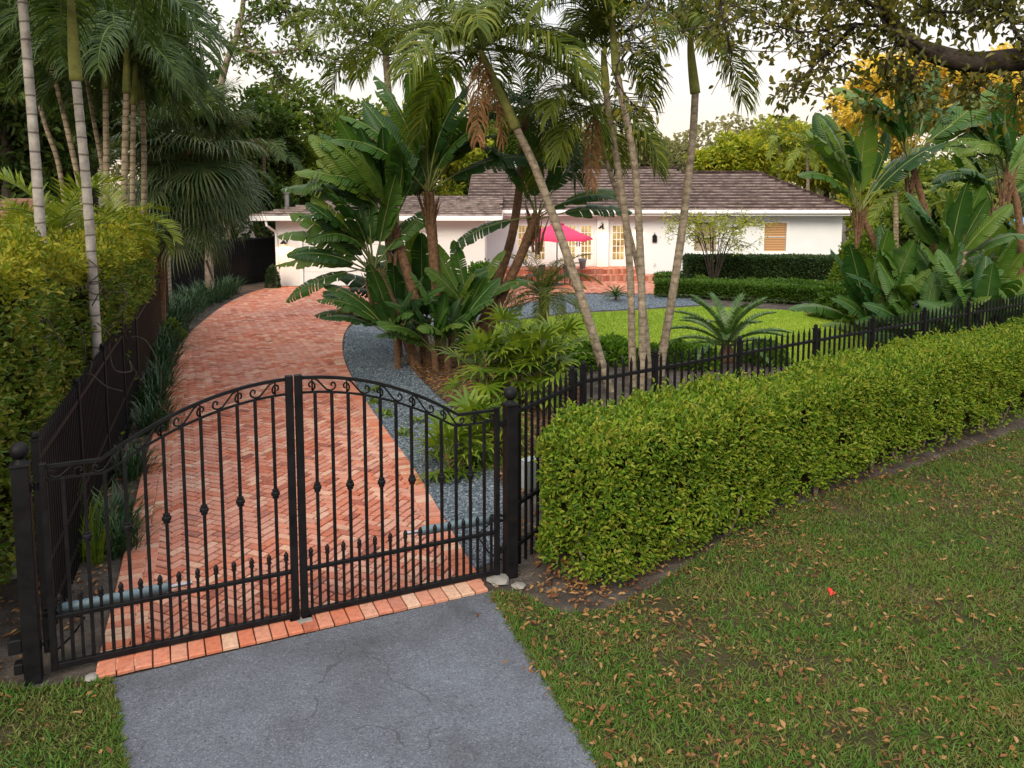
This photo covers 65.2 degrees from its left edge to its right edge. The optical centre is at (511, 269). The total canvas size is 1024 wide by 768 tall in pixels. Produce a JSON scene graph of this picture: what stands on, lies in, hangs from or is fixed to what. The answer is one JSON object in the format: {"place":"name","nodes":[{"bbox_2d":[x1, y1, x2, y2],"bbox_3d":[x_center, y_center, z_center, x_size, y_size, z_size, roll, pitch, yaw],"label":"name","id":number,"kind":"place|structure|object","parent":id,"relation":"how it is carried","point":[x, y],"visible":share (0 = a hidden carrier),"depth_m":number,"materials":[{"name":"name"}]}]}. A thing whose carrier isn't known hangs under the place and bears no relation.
{"place":"outdoors","nodes":[
{"label":"outdoors","id":0,"kind":"place"},
{"bbox_2d":[129,286,454,663],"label":"driveway","id":1,"kind":"structure","parent":0,"point":[270,334],"depth_m":11.07,"materials":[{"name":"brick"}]},
{"bbox_2d":[96,287,487,678],"bbox_3d":[-5.020,1.987,19.058,8.731,0.050,25.404,0,6,-2],"label":"driveway edging","id":2,"kind":"object","parent":1,"relation":"on","point":[125,664],"visible":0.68,"depth_m":7.85,"materials":[{"name":"brick"}]},
{"bbox_2d":[0,190,1023,687],"bbox_3d":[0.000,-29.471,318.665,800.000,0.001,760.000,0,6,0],"label":"ground","id":3,"kind":"structure","parent":0,"point":[530,572],"depth_m":8.47,"materials":[{"name":"soil"}]},
{"bbox_2d":[7,442,48,686],"bbox_3d":[-3.898,2.497,6.399,0.278,2.295,0.140,-3,7,-24],"label":"gate post","id":4,"kind":"object","parent":3,"relation":"on","point":[27,643],"visible":0.96,"depth_m":6.35,"materials":[{"name":"black metal"}]},
{"bbox_2d":[43,581,191,649],"bbox_3d":[-3.362,2.986,6.895,1.140,0.471,0.151,-3,7,-25],"label":"gate opener","id":5,"kind":"object","parent":4,"relation":"attached to","point":[116,598],"visible":0.53,"depth_m":6.79,"materials":[{"name":"metal"}]},
{"bbox_2d":[38,375,299,671],"bbox_3d":[-2.860,2.132,6.835,1.988,2.310,0.100,-3,7,-24],"label":"gate leaf","id":6,"kind":"object","parent":4,"relation":"attached to","point":[114,652],"visible":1,"depth_m":6.83,"materials":[{"name":"black metal"}]},
{"bbox_2d":[0,681,113,767],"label":"verge","id":7,"kind":"structure","parent":3,"relation":"on","point":[7,730],"depth_m":5.91,"materials":[{"name":"green plant"}]},
{"bbox_2d":[0,0,118,200],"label":"tree","id":8,"kind":"object","parent":3,"relation":"on","point":[11,138],"visible":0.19,"depth_m":26.24,"materials":[{"name":"green plant"}]},
{"bbox_2d":[0,17,119,226],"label":"palm tree","id":9,"kind":"object","parent":3,"relation":"on","point":[52,92],"visible":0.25,"depth_m":16.72,"materials":[{"name":"green plant"}]},
{"bbox_2d":[0,112,121,215],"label":"tree","id":10,"kind":"object","parent":3,"relation":"on","point":[65,161],"visible":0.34,"depth_m":27.24,"materials":[{"name":"green plant"}]},
{"bbox_2d":[0,0,141,209],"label":"palm tree","id":11,"kind":"object","parent":3,"relation":"on","point":[67,133],"visible":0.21,"depth_m":15.79,"materials":[{"name":"green plant"}]},
{"bbox_2d":[0,202,159,597],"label":"hedge","id":12,"kind":"object","parent":3,"relation":"on","point":[28,403],"visible":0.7,"depth_m":8.96,"materials":[{"name":"green plant"}]},
{"bbox_2d":[8,259,168,413],"bbox_3d":[-4.870,0.952,9.250,0.948,2.159,2.214,0,6,0],"label":"vine","id":13,"kind":"object","parent":12,"relation":"attached to","point":[109,327],"visible":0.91,"depth_m":9.40,"materials":[{"name":"brown plant"}]},
{"bbox_2d":[0,167,160,281],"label":"palm tree","id":14,"kind":"object","parent":3,"relation":"on","point":[57,214],"visible":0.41,"depth_m":12.40,"materials":[{"name":"green plant"}]},
{"bbox_2d":[0,0,161,294],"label":"palm tree","id":15,"kind":"object","parent":3,"relation":"on","point":[151,94],"visible":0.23,"depth_m":16.06,"materials":[{"name":"green plant"}]},
{"bbox_2d":[29,307,140,652],"bbox_3d":[-5.372,2.075,10.607,0.076,2.255,8.152,-2,6,-20],"label":"privacy fence","id":16,"kind":"object","parent":3,"relation":"on","point":[89,420],"visible":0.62,"depth_m":8.58,"materials":[{"name":"paint"}]},
{"bbox_2d":[17,0,188,422],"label":"palm tree","id":17,"kind":"object","parent":3,"relation":"on","point":[34,142],"visible":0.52,"depth_m":9.27,"materials":[{"name":"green plant"}]},
{"bbox_2d":[0,0,209,311],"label":"palm tree","id":18,"kind":"object","parent":3,"relation":"on","point":[105,95],"visible":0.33,"depth_m":15.00,"materials":[{"name":"green plant"}]},
{"bbox_2d":[14,0,210,212],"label":"tree","id":19,"kind":"object","parent":3,"relation":"on","point":[116,129],"visible":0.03,"depth_m":30.47,"materials":[{"name":"green plant"}]},
{"bbox_2d":[46,181,183,306],"bbox_3d":[-7.188,0.477,14.530,2.170,4.216,1.998,-4,7,-32],"label":"palm tree","id":20,"kind":"object","parent":3,"relation":"on","point":[114,197],"visible":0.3,"depth_m":14.56,"materials":[{"name":"green plant"}]},
{"bbox_2d":[8,0,228,361],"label":"palm tree","id":21,"kind":"object","parent":3,"relation":"on","point":[72,34],"visible":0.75,"depth_m":10.38,"materials":[{"name":"green plant"}]},
{"bbox_2d":[4,0,239,287],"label":"palm tree","id":22,"kind":"object","parent":3,"relation":"on","point":[124,82],"visible":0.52,"depth_m":14.41,"materials":[{"name":"green plant"}]},
{"bbox_2d":[16,0,227,285],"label":"palm tree","id":23,"kind":"object","parent":3,"relation":"on","point":[40,96],"visible":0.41,"depth_m":15.27,"materials":[{"name":"green plant"}]},
{"bbox_2d":[81,507,176,560],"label":"border grass","id":24,"kind":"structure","parent":3,"relation":"on","point":[119,539],"depth_m":8.74,"materials":[{"name":"green plant"}]},
{"bbox_2d":[88,480,172,545],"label":"border grass","id":25,"kind":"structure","parent":3,"relation":"on","point":[119,502],"depth_m":9.23,"materials":[{"name":"green plant"}]},
{"bbox_2d":[59,0,230,213],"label":"palm tree","id":26,"kind":"object","parent":3,"relation":"on","point":[201,85],"visible":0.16,"depth_m":16.77,"materials":[{"name":"green plant"}]},
{"bbox_2d":[110,435,180,483],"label":"border grass","id":27,"kind":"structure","parent":3,"relation":"on","point":[135,462],"depth_m":11.02,"materials":[{"name":"green plant"}]},
{"bbox_2d":[135,270,168,394],"bbox_3d":[-8.367,1.216,18.782,0.076,2.255,9.736,-2,6,-20],"label":"privacy fence","id":28,"kind":"object","parent":3,"relation":"on","point":[149,318],"visible":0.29,"depth_m":16.70,"materials":[{"name":"paint"}]},
{"bbox_2d":[127,392,194,436],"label":"border grass","id":29,"kind":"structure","parent":3,"relation":"on","point":[148,417],"depth_m":12.98,"materials":[{"name":"green plant"}]},
{"bbox_2d":[135,364,192,412],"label":"border grass","id":30,"kind":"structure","parent":3,"relation":"on","point":[152,389],"depth_m":14.32,"materials":[{"name":"green plant"}]},
{"bbox_2d":[91,66,282,323],"bbox_3d":[-8.232,-1.639,20.491,4.636,6.981,4.590,0,6,0],"label":"fan palm","id":31,"kind":"object","parent":3,"relation":"on","point":[216,192],"visible":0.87,"depth_m":19.70,"materials":[{"name":"green plant"}]},
{"bbox_2d":[138,84,304,240],"bbox_3d":[-13.212,-3.976,36.742,7.378,8.820,5.914,-1,6,-13],"label":"tree","id":32,"kind":"object","parent":3,"relation":"on","point":[257,107],"visible":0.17,"depth_m":35.98,"materials":[{"name":"green plant"}]},
{"bbox_2d":[170,236,275,294],"bbox_3d":[-11.444,-0.033,30.665,0.083,2.255,6.828,3,7,27],"label":"privacy fence","id":33,"kind":"object","parent":3,"relation":"on","point":[253,259],"visible":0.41,"depth_m":31.62,"materials":[{"name":"paint"}]},
{"bbox_2d":[222,112,316,236],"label":"areca palm","id":34,"kind":"object","parent":3,"relation":"on","point":[269,136],"visible":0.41,"depth_m":36.20,"materials":[{"name":"green plant"}]},
{"bbox_2d":[204,0,372,290],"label":"tree","id":35,"kind":"object","parent":3,"relation":"on","point":[273,8],"visible":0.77,"depth_m":26.30,"materials":[{"name":"green plant"}]},
{"bbox_2d":[235,75,350,208],"bbox_3d":[-11.007,-4.883,39.659,7.516,9.849,6.006,0,6,0],"label":"tree","id":36,"kind":"object","parent":3,"relation":"on","point":[319,120],"visible":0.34,"depth_m":38.88,"materials":[{"name":"green plant"}]},
{"bbox_2d":[0,408,593,680],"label":"leaf litter","id":37,"kind":"object","parent":3,"relation":"on","point":[551,593],"visible":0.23,"depth_m":8.15,"materials":[{"name":"brown plant"}]},
{"bbox_2d":[111,591,601,767],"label":"asphalt apron","id":38,"kind":"object","parent":3,"relation":"on","point":[441,685],"visible":0.96,"depth_m":6.18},
{"bbox_2d":[250,187,503,285],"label":"garage","id":39,"kind":"structure","parent":3,"relation":"on","point":[455,220],"depth_m":31.91,"materials":[{"name":"white paint"}]},
{"bbox_2d":[378,99,493,195],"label":"tree","id":40,"kind":"object","parent":3,"relation":"on","point":[458,165],"visible":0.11,"depth_m":49.18,"materials":[{"name":"green plant"}]},
{"bbox_2d":[402,343,579,495],"bbox_3d":[-0.086,2.387,15.405,2.958,0.001,10.767,-2,6,-16],"label":"mulch bed","id":41,"kind":"object","parent":3,"relation":"on","point":[456,388],"visible":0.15,"depth_m":16.11,"materials":[{"name":"plant"}]},
{"bbox_2d":[275,169,427,367],"bbox_3d":[-3.276,0.026,17.145,3.618,4.539,2.072,-1,6,-13],"label":"bird of paradise","id":42,"kind":"object","parent":41,"relation":"on","point":[338,238],"visible":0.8,"depth_m":17.03,"materials":[{"name":"green plant"}]},
{"bbox_2d":[281,119,437,363],"bbox_3d":[-3.298,-0.488,17.446,3.051,5.465,2.678,2,6,18],"label":"bird of paradise","id":43,"kind":"object","parent":41,"relation":"on","point":[364,176],"visible":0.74,"depth_m":16.96,"materials":[{"name":"green plant"}]},
{"bbox_2d":[337,229,495,319],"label":"bird of paradise","id":44,"kind":"object","parent":41,"relation":"on","point":[416,246],"visible":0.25,"depth_m":18.41,"materials":[{"name":"green plant"}]},
{"bbox_2d":[376,291,467,371],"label":"bird of paradise","id":45,"kind":"object","parent":41,"relation":"on","point":[407,332],"visible":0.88,"depth_m":16.82,"materials":[{"name":"green plant"}]},
{"bbox_2d":[329,57,547,361],"bbox_3d":[-1.628,-1.165,17.439,4.939,6.783,2.570,0,6,0],"label":"bird of paradise","id":46,"kind":"object","parent":41,"relation":"on","point":[444,136],"visible":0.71,"depth_m":17.44,"materials":[{"name":"green plant"}]},
{"bbox_2d":[383,271,500,370],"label":"bird of paradise","id":47,"kind":"object","parent":41,"relation":"on","point":[475,303],"visible":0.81,"depth_m":16.60,"materials":[{"name":"green plant"}]},
{"bbox_2d":[402,408,502,487],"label":"lady palm","id":48,"kind":"object","parent":41,"relation":"on","point":[448,434],"visible":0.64,"depth_m":11.09,"materials":[{"name":"green plant"}]},
{"bbox_2d":[402,240,534,358],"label":"bird of paradise","id":49,"kind":"object","parent":41,"relation":"on","point":[452,275],"visible":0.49,"depth_m":18.15,"materials":[{"name":"green plant"}]},
{"bbox_2d":[429,384,540,473],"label":"lady palm","id":50,"kind":"object","parent":41,"relation":"on","point":[466,403],"visible":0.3,"depth_m":11.63,"materials":[{"name":"green plant"}]},
{"bbox_2d":[430,301,570,406],"bbox_3d":[-0.137,1.576,14.342,2.618,1.974,1.829,-4,7,-34],"label":"lady palm","id":51,"kind":"object","parent":41,"relation":"on","point":[479,343],"visible":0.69,"depth_m":14.01,"materials":[{"name":"green plant"}]},
{"bbox_2d":[440,39,619,333],"bbox_3d":[0.364,-1.708,19.018,4.324,7.529,3.747,3,7,28],"label":"palm tree","id":52,"kind":"object","parent":41,"relation":"on","point":[522,100],"visible":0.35,"depth_m":18.54,"materials":[{"name":"green plant"}]},
{"bbox_2d":[482,309,598,409],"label":"lady palm","id":53,"kind":"object","parent":41,"relation":"on","point":[569,327],"visible":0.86,"depth_m":14.01,"materials":[{"name":"green plant"}]},
{"bbox_2d":[450,127,632,352],"bbox_3d":[0.735,-0.493,18.145,4.258,5.367,1.208,-1,6,-7],"label":"bird of paradise","id":54,"kind":"object","parent":41,"relation":"on","point":[532,234],"visible":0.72,"depth_m":18.24,"materials":[{"name":"green plant"}]},
{"bbox_2d":[0,111,982,210],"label":"distant woods","id":55,"kind":"object","parent":3,"relation":"on","point":[728,125],"visible":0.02,"depth_m":121.70,"materials":[{"name":"green plant"}]},
{"bbox_2d":[356,0,627,392],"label":"palm tree","id":56,"kind":"object","parent":3,"relation":"on","point":[472,22],"visible":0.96,"depth_m":14.85,"materials":[{"name":"green plant"}]},
{"bbox_2d":[500,386,518,578],"bbox_3d":[-0.038,2.314,8.142,0.188,2.295,0.140,-3,7,-24],"label":"gate post","id":57,"kind":"object","parent":3,"relation":"on","point":[509,547],"visible":0.98,"depth_m":8.09,"materials":[{"name":"black metal"}]},
{"bbox_2d":[294,374,499,617],"bbox_3d":[-1.035,2.046,7.658,1.988,2.310,0.100,-3,7,-24],"label":"gate leaf","id":58,"kind":"object","parent":57,"relation":"attached to","point":[304,567],"visible":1,"depth_m":7.61,"materials":[{"name":"black metal"}]},
{"bbox_2d":[0,417,1023,767],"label":"fallen leaves","id":59,"kind":"object","parent":3,"relation":"on","point":[738,741],"depth_m":7.01,"materials":[{"name":"brown plant"}]},
{"bbox_2d":[0,426,1023,767],"bbox_3d":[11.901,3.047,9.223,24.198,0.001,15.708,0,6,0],"label":"verge","id":60,"kind":"structure","parent":3,"relation":"on","point":[663,604],"depth_m":7.12,"materials":[{"name":"green plant"}]},
{"bbox_2d":[593,0,1023,147],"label":"canopy tree","id":61,"kind":"object","parent":60,"relation":"on","point":[905,38],"visible":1,"depth_m":9.21,"materials":[{"name":"green plant"}]},
{"bbox_2d":[343,293,698,568],"bbox_3d":[-1.103,1.899,20.111,9.606,0.001,21.805,2,6,20],"label":"gravel strip","id":62,"kind":"object","parent":3,"relation":"on","point":[524,310],"visible":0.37,"depth_m":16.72,"materials":[{"name":"grey gravel"}]},
{"bbox_2d":[315,254,432,357],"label":"bird of paradise","id":63,"kind":"object","parent":62,"relation":"on","point":[398,286],"visible":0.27,"depth_m":18.19,"materials":[{"name":"green plant"}]},
{"bbox_2d":[277,0,475,224],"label":"palm tree","id":64,"kind":"object","parent":62,"relation":"on","point":[359,29],"visible":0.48,"depth_m":19.62,"materials":[{"name":"green plant"}]},
{"bbox_2d":[316,256,446,368],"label":"bird of paradise","id":65,"kind":"object","parent":62,"relation":"on","point":[377,287],"visible":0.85,"depth_m":17.05,"materials":[{"name":"green plant"}]},
{"bbox_2d":[518,365,581,563],"bbox_3d":[0.411,2.260,8.850,0.076,2.255,1.489,4,7,32],"label":"picket fence","id":66,"kind":"object","parent":3,"relation":"on","point":[574,384],"visible":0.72,"depth_m":8.53,"materials":[{"name":"metal"}]},
{"bbox_2d":[496,266,655,280],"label":"brick steps","id":67,"kind":"structure","parent":3,"relation":"on","point":[613,273],"depth_m":33.94,"materials":[{"name":"red brick"}]},
{"bbox_2d":[492,77,676,378],"bbox_3d":[1.454,-0.806,16.667,3.775,6.185,4.165,0,6,0],"label":"palm tree","id":68,"kind":"object","parent":3,"relation":"on","point":[571,120],"visible":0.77,"depth_m":15.94,"materials":[{"name":"green plant"}]},
{"bbox_2d":[483,0,714,390],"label":"palm tree","id":69,"kind":"object","parent":3,"relation":"on","point":[642,336],"visible":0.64,"depth_m":15.08,"materials":[{"name":"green plant"}]},
{"bbox_2d":[520,0,739,386],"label":"palm tree","id":70,"kind":"object","parent":3,"relation":"on","point":[598,26],"visible":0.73,"depth_m":15.62,"materials":[{"name":"green plant"}]},
{"bbox_2d":[468,164,852,273],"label":"house","id":71,"kind":"structure","parent":3,"relation":"on","point":[811,222],"depth_m":35.09,"materials":[{"name":"white paint"}]},
{"bbox_2d":[760,221,789,254],"bbox_3d":[11.525,-1.399,35.066,1.364,1.506,0.180,0,6,0],"label":"window","id":72,"kind":"structure","parent":71,"relation":"in","point":[775,241],"depth_m":35.11,"materials":[{"name":"wood"}]},
{"bbox_2d":[565,0,803,376],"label":"palm tree","id":73,"kind":"object","parent":3,"relation":"on","point":[695,17],"visible":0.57,"depth_m":16.55,"materials":[{"name":"green plant"}]},
{"bbox_2d":[660,205,781,278],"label":"tree","id":74,"kind":"object","parent":3,"relation":"on","point":[721,225],"visible":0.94,"depth_m":30.49,"materials":[{"name":"green plant"}]},
{"bbox_2d":[682,129,775,172],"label":"tree","id":75,"kind":"object","parent":3,"relation":"on","point":[734,152],"visible":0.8,"depth_m":54.08,"materials":[{"name":"green plant"}]},
{"bbox_2d":[653,277,824,303],"bbox_3d":[8.542,0.765,27.547,7.580,0.732,1.427,3,7,28],"label":"hedge","id":76,"kind":"object","parent":3,"relation":"on","point":[773,291],"visible":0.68,"depth_m":27.73,"materials":[{"name":"green plant"}]},
{"bbox_2d":[681,253,840,280],"bbox_3d":[10.249,0.042,31.667,7.008,1.414,1.260,0,6,3],"label":"hedge","id":77,"kind":"object","parent":3,"relation":"on","point":[817,267],"visible":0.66,"depth_m":31.35,"materials":[{"name":"green plant"}]},
{"bbox_2d":[533,313,1023,586],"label":"hedge","id":78,"kind":"object","parent":3,"relation":"on","point":[643,473],"visible":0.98,"depth_m":9.29,"materials":[{"name":"green plant"}]},
{"bbox_2d":[579,294,1023,428],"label":"picket fence","id":79,"kind":"object","parent":3,"relation":"on","point":[872,329],"visible":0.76,"depth_m":11.62,"materials":[{"name":"metal"}]},
{"bbox_2d":[770,118,844,190],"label":"areca palm","id":80,"kind":"object","parent":3,"relation":"on","point":[809,149],"visible":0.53,"depth_m":44.53,"materials":[{"name":"green plant"}]},
{"bbox_2d":[771,120,878,197],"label":"tree","id":81,"kind":"object","parent":3,"relation":"on","point":[821,184],"visible":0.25,"depth_m":48.81,"materials":[{"name":"green plant"}]},
{"bbox_2d":[835,159,907,245],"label":"tree","id":82,"kind":"object","parent":3,"relation":"on","point":[844,200],"visible":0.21,"depth_m":39.14,"materials":[{"name":"green plant"}]},
{"bbox_2d":[822,49,963,205],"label":"tree","id":83,"kind":"object","parent":3,"relation":"on","point":[896,149],"visible":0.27,"depth_m":44.93,"materials":[{"name":"yellow plant"}]},
{"bbox_2d":[861,163,945,247],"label":"areca palm","id":84,"kind":"object","parent":3,"relation":"on","point":[895,203],"visible":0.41,"depth_m":32.79,"materials":[{"name":"green plant"}]},
{"bbox_2d":[876,148,1001,252],"bbox_3d":[19.605,-2.662,36.898,5.115,5.992,4.684,4,7,34],"label":"tree","id":85,"kind":"object","parent":3,"relation":"on","point":[926,170],"visible":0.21,"depth_m":36.24,"materials":[{"name":"green plant"}]},
{"bbox_2d":[931,135,1023,322],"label":"bird of paradise","id":86,"kind":"object","parent":3,"relation":"on","point":[969,168],"visible":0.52,"depth_m":22.55,"materials":[{"name":"green plant"}]},
{"bbox_2d":[935,82,1023,275],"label":"bird of paradise","id":87,"kind":"object","parent":3,"relation":"on","point":[990,146],"visible":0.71,"depth_m":19.13,"materials":[{"name":"green plant"}]},
{"bbox_2d":[99,0,1023,189],"label":"sky","id":88,"kind":"structure","parent":0,"point":[675,117],"materials":[{"name":"white"}]},
{"bbox_2d":[502,281,654,307],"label":"patio","id":89,"kind":"structure","parent":0,"point":[593,286],"depth_m":31.31,"materials":[{"name":"brick"}]},
{"bbox_2d":[492,306,888,362],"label":"front lawn","id":90,"kind":"structure","parent":0,"point":[694,332],"depth_m":22.75,"materials":[{"name":"green plant"}]},
{"bbox_2d":[497,250,602,333],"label":"date palm","id":91,"kind":"object","parent":90,"relation":"on","point":[543,289],"visible":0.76,"depth_m":19.62,"materials":[{"name":"green plant"}]},
{"bbox_2d":[671,293,792,362],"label":"sago palm","id":92,"kind":"object","parent":90,"relation":"on","point":[730,328],"visible":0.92,"depth_m":18.11,"materials":[{"name":"green plant"}]},
{"bbox_2d":[807,280,850,319],"bbox_3d":[10.136,0.907,24.282,2.140,1.349,2.136,-3,6,-23],"label":"shrub","id":93,"kind":"object","parent":90,"relation":"on","point":[831,290],"visible":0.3,"depth_m":24.00,"materials":[{"name":"green plant"}]},
{"bbox_2d":[826,220,900,314],"bbox_3d":[11.195,-0.046,25.098,2.591,3.023,2.592,0,6,0],"label":"shrub","id":94,"kind":"object","parent":90,"relation":"on","point":[866,248],"visible":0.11,"depth_m":24.89,"materials":[{"name":"green plant"}]},
{"bbox_2d":[797,111,945,331],"bbox_3d":[8.585,-0.955,19.705,3.688,5.917,1.820,0,6,0],"label":"bird of paradise","id":95,"kind":"object","parent":90,"relation":"on","point":[835,151],"visible":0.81,"depth_m":19.56,"materials":[{"name":"green plant"}]},
{"bbox_2d":[788,229,959,329],"bbox_3d":[8.619,0.592,18.835,4.029,3.102,2.008,2,6,17],"label":"bird of paradise","id":96,"kind":"object","parent":90,"relation":"on","point":[853,262],"visible":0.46,"depth_m":19.17,"materials":[{"name":"green plant"}]},
{"bbox_2d":[821,270,952,348],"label":"bird of paradise","id":97,"kind":"object","parent":90,"relation":"on","point":[882,301],"visible":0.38,"depth_m":18.36,"materials":[{"name":"green plant"}]},
{"bbox_2d":[832,61,1010,253],"bbox_3d":[9.781,-1.512,19.667,4.086,7.024,1.601,0,6,-5],"label":"bird of paradise","id":98,"kind":"object","parent":90,"relation":"on","point":[901,130],"visible":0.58,"depth_m":19.35,"materials":[{"name":"green plant"}]},
{"bbox_2d":[862,261,991,343],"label":"bird of paradise","id":99,"kind":"object","parent":90,"relation":"on","point":[930,287],"visible":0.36,"depth_m":17.82,"materials":[{"name":"green plant"}]},
{"bbox_2d":[845,225,1018,335],"bbox_3d":[9.729,0.581,18.693,3.806,3.156,2.271,2,6,17],"label":"bird of paradise","id":100,"kind":"object","parent":90,"relation":"on","point":[885,258],"visible":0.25,"depth_m":18.68,"materials":[{"name":"green plant"}]},
{"bbox_2d":[861,239,1023,332],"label":"bird of paradise","id":101,"kind":"object","parent":90,"relation":"on","point":[1008,261],"visible":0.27,"depth_m":18.67,"materials":[{"name":"green plant"}]},
{"bbox_2d":[899,183,1023,276],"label":"bird of paradise","id":102,"kind":"object","parent":90,"relation":"on","point":[963,218],"visible":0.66,"depth_m":18.97,"materials":[{"name":"green plant"}]},
{"bbox_2d":[900,248,1023,333],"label":"bird of paradise","id":103,"kind":"object","parent":90,"relation":"on","point":[948,275],"visible":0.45,"depth_m":17.50,"materials":[{"name":"green plant"}]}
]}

